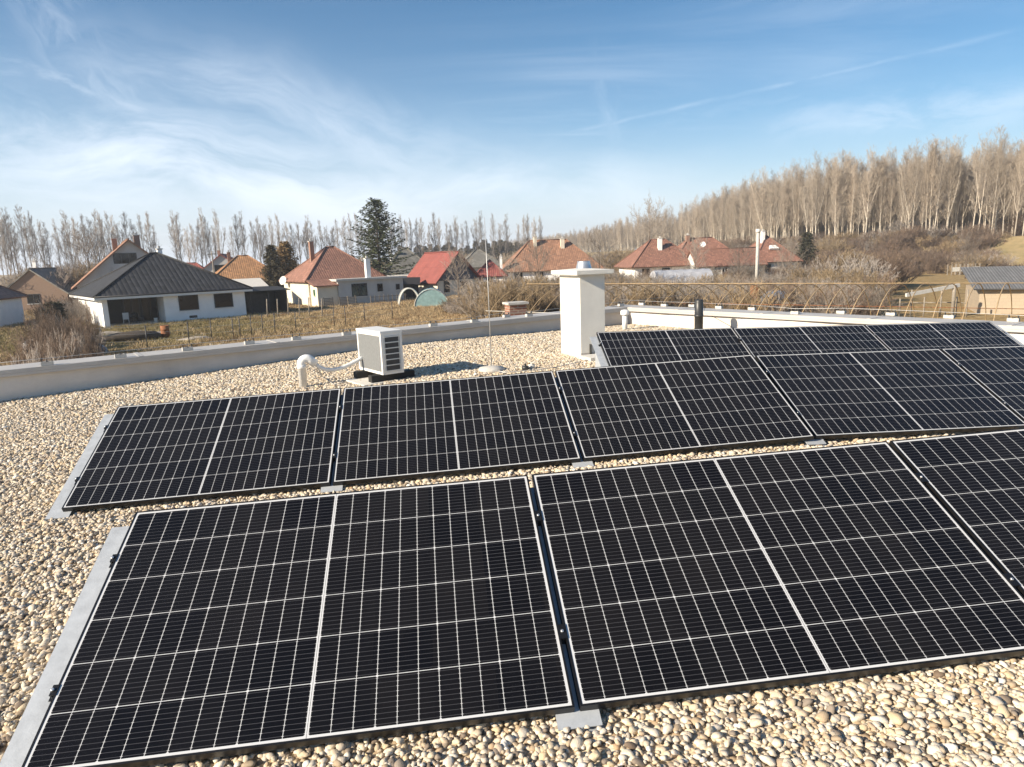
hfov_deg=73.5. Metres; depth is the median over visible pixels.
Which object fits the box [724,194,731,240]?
forest tree
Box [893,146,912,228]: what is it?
forest tree
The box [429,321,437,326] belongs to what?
conductor holder
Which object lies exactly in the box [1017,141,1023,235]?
forest tree
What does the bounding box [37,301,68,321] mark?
evergreen bush
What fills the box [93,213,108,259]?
poplar
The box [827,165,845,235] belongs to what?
forest tree
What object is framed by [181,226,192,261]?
poplar
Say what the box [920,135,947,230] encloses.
forest tree
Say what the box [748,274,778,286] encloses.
shrub
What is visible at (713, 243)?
wine red house
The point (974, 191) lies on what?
forest tree
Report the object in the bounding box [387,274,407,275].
white building
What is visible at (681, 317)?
parapet wall
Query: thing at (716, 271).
shrub
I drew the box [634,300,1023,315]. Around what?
conductor wire
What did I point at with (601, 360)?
mounting bracket
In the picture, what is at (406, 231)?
poplar
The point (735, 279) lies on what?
shrub
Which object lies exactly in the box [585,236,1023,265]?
dike
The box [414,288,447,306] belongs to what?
covered tunnel
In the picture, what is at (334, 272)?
beige house
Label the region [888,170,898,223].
forest tree
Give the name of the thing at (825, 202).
forest tree
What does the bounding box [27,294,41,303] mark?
window
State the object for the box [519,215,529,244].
poplar
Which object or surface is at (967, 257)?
bare tree
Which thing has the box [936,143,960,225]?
forest tree
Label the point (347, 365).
insulated hose
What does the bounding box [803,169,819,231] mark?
forest tree
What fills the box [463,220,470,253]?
poplar
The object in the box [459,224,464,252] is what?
poplar
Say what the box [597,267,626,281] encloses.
shrub
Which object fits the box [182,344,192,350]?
conductor holder
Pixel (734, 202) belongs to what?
forest tree
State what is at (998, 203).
forest tree
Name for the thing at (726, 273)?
shrub
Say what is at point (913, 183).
forest tree
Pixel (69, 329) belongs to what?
shrub
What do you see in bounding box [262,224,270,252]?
poplar
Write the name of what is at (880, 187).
forest tree
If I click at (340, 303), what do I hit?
wooden pallet
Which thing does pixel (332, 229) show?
poplar
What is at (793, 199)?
forest tree
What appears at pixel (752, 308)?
conductor holder
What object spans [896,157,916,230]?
forest tree
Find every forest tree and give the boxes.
[715,197,724,240]
[719,205,725,232]
[723,197,732,240]
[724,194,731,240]
[725,187,734,240]
[725,190,734,234]
[727,198,737,238]
[728,196,738,235]
[729,183,738,234]
[732,202,739,237]
[734,192,743,237]
[738,176,751,230]
[739,183,752,227]
[739,201,749,238]
[740,175,750,237]
[742,169,756,237]
[747,181,757,243]
[749,165,771,237]
[749,182,760,229]
[750,178,758,240]
[752,176,764,228]
[753,180,768,228]
[761,179,772,235]
[762,178,774,235]
[765,169,783,236]
[765,177,775,232]
[765,177,777,237]
[766,184,779,237]
[767,170,777,234]
[770,176,782,233]
[772,185,780,237]
[775,184,791,232]
[778,174,792,228]
[778,179,791,237]
[779,166,792,221]
[780,165,791,235]
[785,164,804,237]
[786,157,806,235]
[787,185,800,235]
[790,168,803,227]
[790,171,809,227]
[791,161,805,235]
[796,157,812,231]
[799,165,811,228]
[800,209,808,232]
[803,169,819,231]
[805,166,817,236]
[808,148,825,225]
[809,163,829,234]
[814,174,824,233]
[818,156,834,232]
[818,158,831,240]
[820,152,835,233]
[821,178,833,225]
[822,167,833,233]
[825,150,848,232]
[826,152,841,233]
[827,156,849,233]
[827,160,846,233]
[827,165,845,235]
[830,171,844,232]
[833,152,860,231]
[835,172,852,235]
[837,148,851,233]
[838,150,854,234]
[841,156,859,236]
[845,160,857,232]
[849,158,861,232]
[849,179,861,230]
[850,174,872,235]
[854,159,869,231]
[855,167,863,231]
[857,144,884,231]
[858,177,875,229]
[859,158,875,224]
[865,170,878,231]
[866,150,886,230]
[870,158,884,229]
[873,153,892,230]
[874,151,890,231]
[876,150,901,231]
[879,158,893,229]
[879,178,894,229]
[884,170,898,225]
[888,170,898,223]
[892,166,906,223]
[892,167,919,223]
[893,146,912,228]
[896,145,910,220]
[896,145,922,229]
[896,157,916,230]
[898,154,920,223]
[899,162,919,228]
[907,139,936,228]
[915,153,935,222]
[916,138,939,229]
[917,136,949,228]
[917,149,943,217]
[919,166,931,225]
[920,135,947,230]
[921,141,946,226]
[930,147,949,228]
[930,164,945,228]
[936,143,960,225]
[938,153,963,224]
[938,177,949,225]
[940,135,967,236]
[941,133,975,219]
[941,154,963,228]
[943,147,964,227]
[950,149,968,231]
[952,163,970,223]
[958,166,974,229]
[960,146,980,227]
[966,128,991,226]
[966,147,986,222]
[967,147,986,228]
[971,135,1000,228]
[974,168,988,223]
[977,141,1006,231]
[979,140,1005,225]
[980,155,999,224]
[984,125,1010,235]
[988,160,1013,223]
[989,134,1012,233]
[989,146,1013,221]
[993,139,1010,227]
[994,148,1020,234]
[1004,137,1023,235]
[1005,136,1021,235]
[1005,150,1022,220]
[1006,156,1023,234]
[1011,143,1023,228]
[1016,175,1023,234]
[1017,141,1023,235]
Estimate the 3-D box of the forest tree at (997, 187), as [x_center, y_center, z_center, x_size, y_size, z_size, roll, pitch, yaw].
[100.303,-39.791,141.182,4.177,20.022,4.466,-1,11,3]
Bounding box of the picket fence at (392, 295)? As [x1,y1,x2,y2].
[370,293,406,302]
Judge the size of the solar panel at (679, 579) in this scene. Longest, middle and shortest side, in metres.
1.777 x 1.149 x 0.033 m
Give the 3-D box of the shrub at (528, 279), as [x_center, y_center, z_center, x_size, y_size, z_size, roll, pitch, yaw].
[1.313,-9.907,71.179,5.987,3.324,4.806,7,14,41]
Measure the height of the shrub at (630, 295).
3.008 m
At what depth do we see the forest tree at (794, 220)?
175.78 m
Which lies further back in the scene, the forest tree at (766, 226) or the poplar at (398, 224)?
the poplar at (398, 224)
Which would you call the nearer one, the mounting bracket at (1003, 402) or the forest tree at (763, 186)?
the mounting bracket at (1003, 402)
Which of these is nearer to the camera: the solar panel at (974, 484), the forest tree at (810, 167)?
the solar panel at (974, 484)
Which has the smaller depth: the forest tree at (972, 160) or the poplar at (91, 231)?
the forest tree at (972, 160)
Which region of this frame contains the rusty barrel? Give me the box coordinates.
[160,325,169,337]
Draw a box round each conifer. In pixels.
[258,244,286,286]
[264,241,299,276]
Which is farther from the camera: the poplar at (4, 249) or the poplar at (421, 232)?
the poplar at (421, 232)
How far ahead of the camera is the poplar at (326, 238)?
235.26 m
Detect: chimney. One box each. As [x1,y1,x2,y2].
[502,301,528,315]
[551,261,613,357]
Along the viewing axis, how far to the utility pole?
109.88 m
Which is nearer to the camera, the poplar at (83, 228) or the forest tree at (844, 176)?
the forest tree at (844, 176)
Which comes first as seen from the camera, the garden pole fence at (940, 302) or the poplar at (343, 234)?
the garden pole fence at (940, 302)
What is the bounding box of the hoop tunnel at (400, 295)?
[398,288,417,304]
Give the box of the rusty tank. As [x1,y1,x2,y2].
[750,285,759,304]
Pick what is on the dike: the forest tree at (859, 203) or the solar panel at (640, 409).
the forest tree at (859, 203)
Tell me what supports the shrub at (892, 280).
on the ground at (941, 280)
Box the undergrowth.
[14,213,1023,273]
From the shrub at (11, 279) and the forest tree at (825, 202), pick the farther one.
the forest tree at (825, 202)
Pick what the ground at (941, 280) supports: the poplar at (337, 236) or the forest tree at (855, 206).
the poplar at (337, 236)
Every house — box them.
[8,259,77,310]
[71,233,147,289]
[188,262,203,267]
[202,249,232,271]
[215,250,280,285]
[278,239,406,306]
[382,247,419,273]
[407,251,481,295]
[465,249,502,271]
[477,254,507,286]
[502,234,604,283]
[613,236,689,278]
[678,233,728,252]
[749,229,803,277]
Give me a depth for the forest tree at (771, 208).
189.87 m
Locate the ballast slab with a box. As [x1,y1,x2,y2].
[579,354,594,361]
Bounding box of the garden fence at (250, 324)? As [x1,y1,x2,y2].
[97,302,392,347]
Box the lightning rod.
[478,217,504,372]
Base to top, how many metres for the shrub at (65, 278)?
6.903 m
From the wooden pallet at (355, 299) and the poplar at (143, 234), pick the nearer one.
the wooden pallet at (355, 299)
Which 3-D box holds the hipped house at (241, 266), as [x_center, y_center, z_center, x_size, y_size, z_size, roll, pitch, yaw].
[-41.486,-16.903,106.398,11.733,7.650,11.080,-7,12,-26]
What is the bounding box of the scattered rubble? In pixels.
[106,322,267,349]
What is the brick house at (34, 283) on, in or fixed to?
on the ground at (941, 280)
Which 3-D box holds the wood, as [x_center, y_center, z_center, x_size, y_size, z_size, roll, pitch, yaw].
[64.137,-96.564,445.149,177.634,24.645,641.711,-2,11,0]
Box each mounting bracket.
[0,526,128,766]
[45,414,113,520]
[320,395,342,492]
[530,487,604,735]
[555,377,593,467]
[590,335,609,366]
[759,364,825,446]
[914,472,1020,588]
[955,362,1008,406]
[995,325,1023,345]
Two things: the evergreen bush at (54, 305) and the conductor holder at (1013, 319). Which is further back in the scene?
the evergreen bush at (54, 305)
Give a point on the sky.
(567, 114)
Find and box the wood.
[491,137,1023,251]
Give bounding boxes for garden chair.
[122,313,129,323]
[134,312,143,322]
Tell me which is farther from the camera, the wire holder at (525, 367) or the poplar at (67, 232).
the poplar at (67, 232)
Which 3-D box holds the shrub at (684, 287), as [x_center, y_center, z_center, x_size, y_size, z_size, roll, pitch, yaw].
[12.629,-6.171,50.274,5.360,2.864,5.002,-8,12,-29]
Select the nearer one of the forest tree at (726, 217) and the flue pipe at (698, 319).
the flue pipe at (698, 319)
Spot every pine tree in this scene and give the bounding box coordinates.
[480,239,489,254]
[491,241,499,259]
[497,242,505,258]
[502,241,511,257]
[508,242,513,253]
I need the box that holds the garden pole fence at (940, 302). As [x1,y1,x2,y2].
[898,289,968,317]
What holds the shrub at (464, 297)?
on the ground at (941, 280)
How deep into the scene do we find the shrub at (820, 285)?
50.80 m
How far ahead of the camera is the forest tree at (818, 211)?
178.91 m
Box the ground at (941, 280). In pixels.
[0,261,1023,365]
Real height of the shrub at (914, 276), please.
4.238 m
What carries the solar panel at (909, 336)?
on the mounting bracket at (1011, 336)
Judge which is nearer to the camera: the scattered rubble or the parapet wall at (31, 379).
the parapet wall at (31, 379)
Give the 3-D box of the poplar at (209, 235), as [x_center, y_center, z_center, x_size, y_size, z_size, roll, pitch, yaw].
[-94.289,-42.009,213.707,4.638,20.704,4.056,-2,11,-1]
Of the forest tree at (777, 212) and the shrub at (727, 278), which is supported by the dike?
the forest tree at (777, 212)
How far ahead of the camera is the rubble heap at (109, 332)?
53.51 m
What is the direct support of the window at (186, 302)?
in the bungalow
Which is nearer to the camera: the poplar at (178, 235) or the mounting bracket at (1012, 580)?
the mounting bracket at (1012, 580)
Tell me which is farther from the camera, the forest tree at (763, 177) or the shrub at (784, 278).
the forest tree at (763, 177)
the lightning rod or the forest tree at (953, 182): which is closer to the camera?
the lightning rod
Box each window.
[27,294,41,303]
[113,253,136,263]
[178,294,199,310]
[213,293,233,308]
[214,265,223,271]
[351,283,367,296]
[377,283,383,291]
[444,280,450,292]
[514,272,522,280]
[764,264,770,271]
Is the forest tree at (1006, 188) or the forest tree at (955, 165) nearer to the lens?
the forest tree at (1006, 188)
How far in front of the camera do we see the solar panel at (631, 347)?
8.44 m
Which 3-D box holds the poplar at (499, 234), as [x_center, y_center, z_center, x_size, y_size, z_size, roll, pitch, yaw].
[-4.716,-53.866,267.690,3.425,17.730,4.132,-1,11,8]
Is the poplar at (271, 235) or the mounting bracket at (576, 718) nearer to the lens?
the mounting bracket at (576, 718)
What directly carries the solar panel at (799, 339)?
on the bracket
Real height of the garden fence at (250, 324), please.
1.601 m
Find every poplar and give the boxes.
[0,208,19,274]
[0,212,9,274]
[0,217,12,273]
[0,241,7,284]
[2,214,21,274]
[10,205,30,266]
[20,211,41,267]
[22,215,35,267]
[31,219,50,266]
[41,222,55,265]
[51,218,63,267]
[56,211,80,266]
[58,226,70,265]
[71,217,80,261]
[79,214,91,263]
[84,216,105,264]
[85,211,102,262]
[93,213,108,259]
[98,212,118,253]
[107,215,117,249]
[110,220,124,245]
[119,212,136,240]
[128,218,138,242]
[136,216,147,250]
[142,212,156,251]
[149,224,160,251]
[167,212,185,261]
[168,211,182,259]
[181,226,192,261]
[188,225,199,261]
[195,218,203,265]
[196,207,210,264]
[201,216,214,261]
[211,208,227,253]
[212,226,217,256]
[226,226,237,256]
[230,216,245,254]
[237,211,248,254]
[247,220,257,259]
[253,216,265,262]
[258,223,265,264]
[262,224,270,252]
[266,216,280,246]
[274,214,284,246]
[283,221,292,244]
[289,224,298,258]
[295,222,305,263]
[301,223,310,258]
[303,214,314,257]
[304,221,319,250]
[316,221,324,249]
[320,227,332,246]
[325,227,335,245]
[332,219,339,248]
[338,217,348,253]
[346,212,354,254]
[352,214,362,255]
[360,219,367,256]
[385,212,393,257]
[391,219,398,251]
[397,215,405,247]
[402,221,410,248]
[407,218,415,251]
[413,218,420,254]
[415,217,426,255]
[427,225,432,251]
[429,214,438,251]
[435,219,444,251]
[444,222,451,250]
[448,224,454,250]
[452,216,460,250]
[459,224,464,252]
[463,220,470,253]
[470,219,481,248]
[477,211,485,249]
[489,213,496,257]
[496,223,503,251]
[501,214,511,254]
[515,223,520,250]
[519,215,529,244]
[525,214,530,241]
[531,218,537,238]
[537,217,542,239]
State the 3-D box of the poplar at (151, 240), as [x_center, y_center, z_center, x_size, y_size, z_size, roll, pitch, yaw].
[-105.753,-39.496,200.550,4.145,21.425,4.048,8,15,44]
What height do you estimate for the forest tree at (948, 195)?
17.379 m
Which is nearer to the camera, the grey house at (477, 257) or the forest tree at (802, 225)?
the grey house at (477, 257)
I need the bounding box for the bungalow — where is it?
[68,246,252,327]
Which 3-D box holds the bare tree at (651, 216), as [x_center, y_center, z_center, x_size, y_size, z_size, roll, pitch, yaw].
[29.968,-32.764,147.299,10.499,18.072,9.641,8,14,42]
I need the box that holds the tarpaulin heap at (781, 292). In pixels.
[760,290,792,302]
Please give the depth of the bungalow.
64.76 m
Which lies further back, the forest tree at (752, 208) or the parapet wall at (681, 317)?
the forest tree at (752, 208)
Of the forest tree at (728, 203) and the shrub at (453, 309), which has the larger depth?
the forest tree at (728, 203)
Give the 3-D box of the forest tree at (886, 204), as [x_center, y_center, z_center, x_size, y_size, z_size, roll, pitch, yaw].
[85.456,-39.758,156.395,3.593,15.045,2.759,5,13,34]
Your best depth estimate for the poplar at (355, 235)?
240.89 m
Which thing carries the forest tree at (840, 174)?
on the dike
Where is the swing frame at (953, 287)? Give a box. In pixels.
[905,283,959,314]
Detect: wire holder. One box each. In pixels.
[522,363,528,369]
[528,362,534,368]
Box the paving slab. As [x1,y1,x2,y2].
[345,377,395,385]
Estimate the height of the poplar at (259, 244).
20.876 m
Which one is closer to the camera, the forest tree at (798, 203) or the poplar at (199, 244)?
the forest tree at (798, 203)
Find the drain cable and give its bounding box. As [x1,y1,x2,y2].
[317,368,347,384]
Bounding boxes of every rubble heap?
[101,331,118,334]
[178,336,208,339]
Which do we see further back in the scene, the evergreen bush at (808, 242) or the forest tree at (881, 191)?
the forest tree at (881, 191)
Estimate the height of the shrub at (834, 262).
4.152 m
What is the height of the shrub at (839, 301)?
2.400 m
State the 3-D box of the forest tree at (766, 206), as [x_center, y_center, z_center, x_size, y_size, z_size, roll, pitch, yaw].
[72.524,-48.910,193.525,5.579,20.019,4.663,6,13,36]
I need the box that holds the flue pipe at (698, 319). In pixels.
[694,299,703,328]
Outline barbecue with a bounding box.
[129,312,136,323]
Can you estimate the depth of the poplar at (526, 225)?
268.72 m
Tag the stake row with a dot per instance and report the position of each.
(288, 307)
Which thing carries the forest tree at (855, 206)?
on the dike
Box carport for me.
[244,286,289,313]
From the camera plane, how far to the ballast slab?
10.00 m
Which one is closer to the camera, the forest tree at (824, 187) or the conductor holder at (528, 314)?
the conductor holder at (528, 314)
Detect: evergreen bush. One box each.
[34,309,57,329]
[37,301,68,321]
[50,301,69,323]
[794,231,819,268]
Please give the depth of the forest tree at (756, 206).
194.10 m
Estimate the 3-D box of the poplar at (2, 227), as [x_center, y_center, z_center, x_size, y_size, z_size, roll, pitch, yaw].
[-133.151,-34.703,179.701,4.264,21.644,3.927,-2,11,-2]
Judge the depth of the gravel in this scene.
2.56 m
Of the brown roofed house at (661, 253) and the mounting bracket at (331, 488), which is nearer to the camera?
the mounting bracket at (331, 488)
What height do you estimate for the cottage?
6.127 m
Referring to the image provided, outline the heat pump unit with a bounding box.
[356,326,403,374]
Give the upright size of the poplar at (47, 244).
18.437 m
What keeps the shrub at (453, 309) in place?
on the ground at (941, 280)
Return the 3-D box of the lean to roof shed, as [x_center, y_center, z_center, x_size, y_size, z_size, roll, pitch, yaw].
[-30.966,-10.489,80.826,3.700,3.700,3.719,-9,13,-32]
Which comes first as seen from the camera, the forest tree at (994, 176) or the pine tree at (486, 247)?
the forest tree at (994, 176)
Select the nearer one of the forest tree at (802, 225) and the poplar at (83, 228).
the forest tree at (802, 225)
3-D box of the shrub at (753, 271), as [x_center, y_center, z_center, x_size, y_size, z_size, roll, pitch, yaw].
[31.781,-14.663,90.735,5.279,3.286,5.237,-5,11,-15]
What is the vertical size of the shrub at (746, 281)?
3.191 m
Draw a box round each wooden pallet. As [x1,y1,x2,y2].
[323,297,333,306]
[338,297,347,305]
[347,296,356,304]
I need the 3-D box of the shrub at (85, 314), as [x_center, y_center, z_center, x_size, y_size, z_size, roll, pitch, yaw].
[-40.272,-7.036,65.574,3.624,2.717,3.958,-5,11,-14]
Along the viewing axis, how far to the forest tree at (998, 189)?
147.17 m
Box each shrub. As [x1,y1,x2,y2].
[0,261,80,289]
[0,265,44,284]
[0,320,85,365]
[0,330,76,365]
[0,331,85,365]
[1,270,18,285]
[19,299,83,353]
[22,327,102,355]
[23,318,87,353]
[24,311,66,336]
[27,294,75,320]
[27,310,81,347]
[37,296,88,321]
[37,348,75,360]
[42,259,88,268]
[52,334,98,357]
[53,262,96,284]
[53,311,98,343]
[54,346,87,360]
[56,322,108,355]
[57,294,80,310]
[66,312,105,344]
[69,260,97,287]
[69,297,92,321]
[69,342,104,357]
[74,328,105,355]
[82,319,103,336]
[435,274,531,305]
[438,298,461,313]
[443,302,464,314]
[448,288,500,315]
[452,277,519,316]
[452,278,507,318]
[457,274,498,296]
[462,276,555,318]
[473,284,559,317]
[474,278,519,288]
[500,272,543,281]
[522,275,559,296]
[530,273,559,285]
[540,290,559,311]
[542,286,559,310]
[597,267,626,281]
[605,271,652,293]
[605,276,670,300]
[605,277,698,306]
[605,280,677,305]
[605,281,670,305]
[605,290,655,305]
[606,269,637,281]
[606,291,678,305]
[631,275,667,286]
[634,267,655,278]
[637,273,672,282]
[642,267,679,277]
[649,274,695,289]
[651,272,732,295]
[658,277,735,306]
[661,280,699,306]
[662,294,724,308]
[675,280,744,303]
[686,272,724,287]
[689,263,723,279]
[691,286,756,307]
[693,274,742,282]
[698,277,800,311]
[712,274,749,285]
[714,275,767,296]
[719,268,748,281]
[724,287,795,311]
[727,262,752,278]
[728,274,780,289]
[739,261,768,280]
[745,275,816,304]
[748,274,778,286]
[756,272,787,282]
[761,288,814,311]
[764,276,821,292]
[765,263,790,276]
[771,262,811,276]
[775,280,863,314]
[776,266,814,282]
[777,262,849,282]
[779,276,814,292]
[785,282,846,304]
[789,255,858,277]
[797,276,841,292]
[798,289,867,313]
[800,282,899,314]
[801,275,842,290]
[809,251,899,281]
[809,269,857,287]
[812,248,879,276]
[817,280,886,312]
[820,247,906,281]
[832,265,899,298]
[850,270,905,301]
[850,284,902,315]
[861,245,915,286]
[875,249,937,285]
[907,262,927,276]
[920,252,952,273]
[930,250,972,272]
[941,262,970,273]
[974,260,1000,266]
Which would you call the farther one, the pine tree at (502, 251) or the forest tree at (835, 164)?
the pine tree at (502, 251)
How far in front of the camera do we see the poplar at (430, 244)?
252.85 m
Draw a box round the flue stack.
[755,229,760,276]
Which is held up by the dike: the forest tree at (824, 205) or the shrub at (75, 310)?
the forest tree at (824, 205)
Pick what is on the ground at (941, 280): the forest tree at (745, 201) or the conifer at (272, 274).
the conifer at (272, 274)
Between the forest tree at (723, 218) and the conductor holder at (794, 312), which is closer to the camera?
the conductor holder at (794, 312)
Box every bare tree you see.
[60,222,110,278]
[439,243,472,291]
[496,251,526,280]
[520,235,554,277]
[583,227,620,280]
[627,192,673,248]
[675,230,709,268]
[725,235,757,279]
[771,229,810,277]
[949,230,983,278]
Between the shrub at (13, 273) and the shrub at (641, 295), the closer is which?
the shrub at (641, 295)
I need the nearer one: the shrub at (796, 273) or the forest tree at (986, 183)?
the shrub at (796, 273)
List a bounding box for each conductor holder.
[40,358,53,365]
[114,351,126,357]
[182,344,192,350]
[244,338,254,344]
[291,334,301,339]
[342,329,351,335]
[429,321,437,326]
[470,317,478,321]
[525,311,532,316]
[715,304,722,308]
[748,305,756,309]
[790,309,799,313]
[836,308,845,313]
[886,310,896,315]
[943,312,954,318]
[1007,315,1019,321]
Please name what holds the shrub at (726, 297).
on the ground at (941, 280)
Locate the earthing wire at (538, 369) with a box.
[493,362,578,372]
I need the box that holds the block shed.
[960,266,1023,313]
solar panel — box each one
[22,475,574,766]
[61,388,341,511]
[333,371,580,485]
[532,441,1023,710]
[555,354,814,461]
[596,328,749,365]
[733,325,888,359]
[755,349,1023,438]
[864,321,1021,349]
[889,428,1023,596]
[940,346,1023,420]
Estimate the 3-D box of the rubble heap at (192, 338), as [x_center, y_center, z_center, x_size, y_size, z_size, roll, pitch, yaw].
[-22.169,-3.124,48.232,2.470,0.382,1.223,-7,11,-23]
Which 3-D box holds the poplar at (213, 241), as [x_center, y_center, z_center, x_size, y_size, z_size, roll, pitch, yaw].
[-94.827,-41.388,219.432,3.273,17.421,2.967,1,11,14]
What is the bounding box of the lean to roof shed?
[232,278,267,286]
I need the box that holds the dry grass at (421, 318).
[0,293,491,364]
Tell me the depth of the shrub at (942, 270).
104.32 m
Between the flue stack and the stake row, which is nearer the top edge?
the flue stack
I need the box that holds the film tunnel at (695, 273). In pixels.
[649,268,713,282]
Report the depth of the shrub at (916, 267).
96.50 m
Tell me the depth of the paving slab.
8.90 m
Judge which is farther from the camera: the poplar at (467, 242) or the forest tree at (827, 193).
the poplar at (467, 242)
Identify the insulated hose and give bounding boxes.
[315,356,362,371]
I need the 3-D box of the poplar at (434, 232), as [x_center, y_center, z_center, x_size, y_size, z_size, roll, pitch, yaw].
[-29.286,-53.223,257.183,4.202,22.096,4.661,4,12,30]
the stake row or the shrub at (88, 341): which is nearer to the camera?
the shrub at (88, 341)
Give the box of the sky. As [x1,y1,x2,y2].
[0,0,1023,274]
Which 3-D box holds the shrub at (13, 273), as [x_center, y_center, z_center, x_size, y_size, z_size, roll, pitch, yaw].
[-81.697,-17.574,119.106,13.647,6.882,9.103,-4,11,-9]
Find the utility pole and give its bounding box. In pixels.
[207,251,214,272]
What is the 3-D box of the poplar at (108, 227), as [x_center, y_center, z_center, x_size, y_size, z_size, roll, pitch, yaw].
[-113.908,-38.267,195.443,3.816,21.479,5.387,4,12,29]
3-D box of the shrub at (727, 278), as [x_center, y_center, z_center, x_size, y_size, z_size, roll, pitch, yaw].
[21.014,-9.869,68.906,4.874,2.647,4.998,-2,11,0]
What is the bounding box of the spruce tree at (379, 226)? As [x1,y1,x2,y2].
[344,197,417,274]
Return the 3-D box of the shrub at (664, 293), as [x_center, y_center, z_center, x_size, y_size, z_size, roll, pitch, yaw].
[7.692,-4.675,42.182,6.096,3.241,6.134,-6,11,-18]
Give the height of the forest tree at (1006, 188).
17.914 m
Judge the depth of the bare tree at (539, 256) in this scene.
82.53 m
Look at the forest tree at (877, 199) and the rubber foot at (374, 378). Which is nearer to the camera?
the rubber foot at (374, 378)
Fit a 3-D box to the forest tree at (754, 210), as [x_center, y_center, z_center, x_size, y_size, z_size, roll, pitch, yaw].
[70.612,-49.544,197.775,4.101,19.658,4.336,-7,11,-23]
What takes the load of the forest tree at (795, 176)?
on the dike
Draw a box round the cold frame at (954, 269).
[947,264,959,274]
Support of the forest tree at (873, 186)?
on the dike
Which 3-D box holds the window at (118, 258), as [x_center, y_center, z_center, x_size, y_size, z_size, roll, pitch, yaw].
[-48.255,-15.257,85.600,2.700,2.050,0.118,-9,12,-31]
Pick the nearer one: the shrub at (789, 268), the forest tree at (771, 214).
the shrub at (789, 268)
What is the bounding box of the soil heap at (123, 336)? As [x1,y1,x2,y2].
[96,330,161,342]
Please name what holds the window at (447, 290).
in the red gabled house at (428, 269)
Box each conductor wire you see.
[0,294,688,362]
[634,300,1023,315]
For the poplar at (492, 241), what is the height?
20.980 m
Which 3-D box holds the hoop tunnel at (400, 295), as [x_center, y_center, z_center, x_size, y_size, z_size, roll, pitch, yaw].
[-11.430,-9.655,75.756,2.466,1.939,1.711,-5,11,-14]
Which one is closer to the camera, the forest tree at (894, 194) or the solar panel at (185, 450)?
the solar panel at (185, 450)
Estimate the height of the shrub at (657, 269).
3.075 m
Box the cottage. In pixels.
[0,285,28,326]
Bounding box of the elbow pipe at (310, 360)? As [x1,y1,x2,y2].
[297,354,317,387]
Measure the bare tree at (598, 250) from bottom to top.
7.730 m
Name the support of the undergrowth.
on the ground at (941, 280)
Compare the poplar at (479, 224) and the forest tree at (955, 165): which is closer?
the forest tree at (955, 165)
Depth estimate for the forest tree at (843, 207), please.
161.67 m
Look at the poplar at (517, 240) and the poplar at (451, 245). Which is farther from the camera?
the poplar at (517, 240)
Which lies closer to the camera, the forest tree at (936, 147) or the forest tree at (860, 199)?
the forest tree at (936, 147)
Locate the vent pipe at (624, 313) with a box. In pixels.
[620,310,628,328]
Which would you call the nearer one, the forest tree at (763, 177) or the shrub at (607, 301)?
the shrub at (607, 301)
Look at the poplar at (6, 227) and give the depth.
183.29 m
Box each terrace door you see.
[122,298,141,322]
[140,297,158,320]
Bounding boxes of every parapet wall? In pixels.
[0,306,628,401]
[615,305,1023,343]
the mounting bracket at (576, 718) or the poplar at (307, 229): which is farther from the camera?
the poplar at (307, 229)
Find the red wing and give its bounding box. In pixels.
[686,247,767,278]
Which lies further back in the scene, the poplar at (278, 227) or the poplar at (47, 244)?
the poplar at (278, 227)
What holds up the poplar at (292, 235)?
on the ground at (941, 280)
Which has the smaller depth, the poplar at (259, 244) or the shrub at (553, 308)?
the shrub at (553, 308)
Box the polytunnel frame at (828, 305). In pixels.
[487,282,1023,320]
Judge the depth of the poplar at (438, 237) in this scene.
256.11 m
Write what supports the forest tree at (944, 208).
on the dike
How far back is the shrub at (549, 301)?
50.40 m
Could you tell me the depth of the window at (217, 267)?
126.44 m
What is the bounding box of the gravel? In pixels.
[0,323,1023,766]
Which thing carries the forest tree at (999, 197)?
on the dike
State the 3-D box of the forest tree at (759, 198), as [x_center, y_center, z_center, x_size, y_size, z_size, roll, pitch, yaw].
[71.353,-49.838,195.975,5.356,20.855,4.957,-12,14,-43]
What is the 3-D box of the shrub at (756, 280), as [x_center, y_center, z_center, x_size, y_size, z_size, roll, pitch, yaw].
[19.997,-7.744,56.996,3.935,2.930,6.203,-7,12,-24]
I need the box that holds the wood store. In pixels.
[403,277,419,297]
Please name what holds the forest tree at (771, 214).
on the dike
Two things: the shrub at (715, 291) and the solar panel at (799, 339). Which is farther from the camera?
the shrub at (715, 291)
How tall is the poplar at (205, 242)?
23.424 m
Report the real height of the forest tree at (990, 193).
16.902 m
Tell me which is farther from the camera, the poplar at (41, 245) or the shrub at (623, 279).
the poplar at (41, 245)
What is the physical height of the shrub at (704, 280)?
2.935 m
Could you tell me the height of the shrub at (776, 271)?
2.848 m
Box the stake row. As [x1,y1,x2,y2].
[266,297,322,317]
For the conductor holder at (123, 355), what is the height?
0.095 m
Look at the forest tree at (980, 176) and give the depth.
138.54 m
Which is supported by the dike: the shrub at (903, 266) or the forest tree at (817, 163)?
the forest tree at (817, 163)
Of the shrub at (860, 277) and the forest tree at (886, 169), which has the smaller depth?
the shrub at (860, 277)
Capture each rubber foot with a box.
[353,370,376,377]
[368,369,414,382]
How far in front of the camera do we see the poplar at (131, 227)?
201.44 m
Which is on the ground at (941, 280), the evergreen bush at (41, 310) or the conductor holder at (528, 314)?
the evergreen bush at (41, 310)

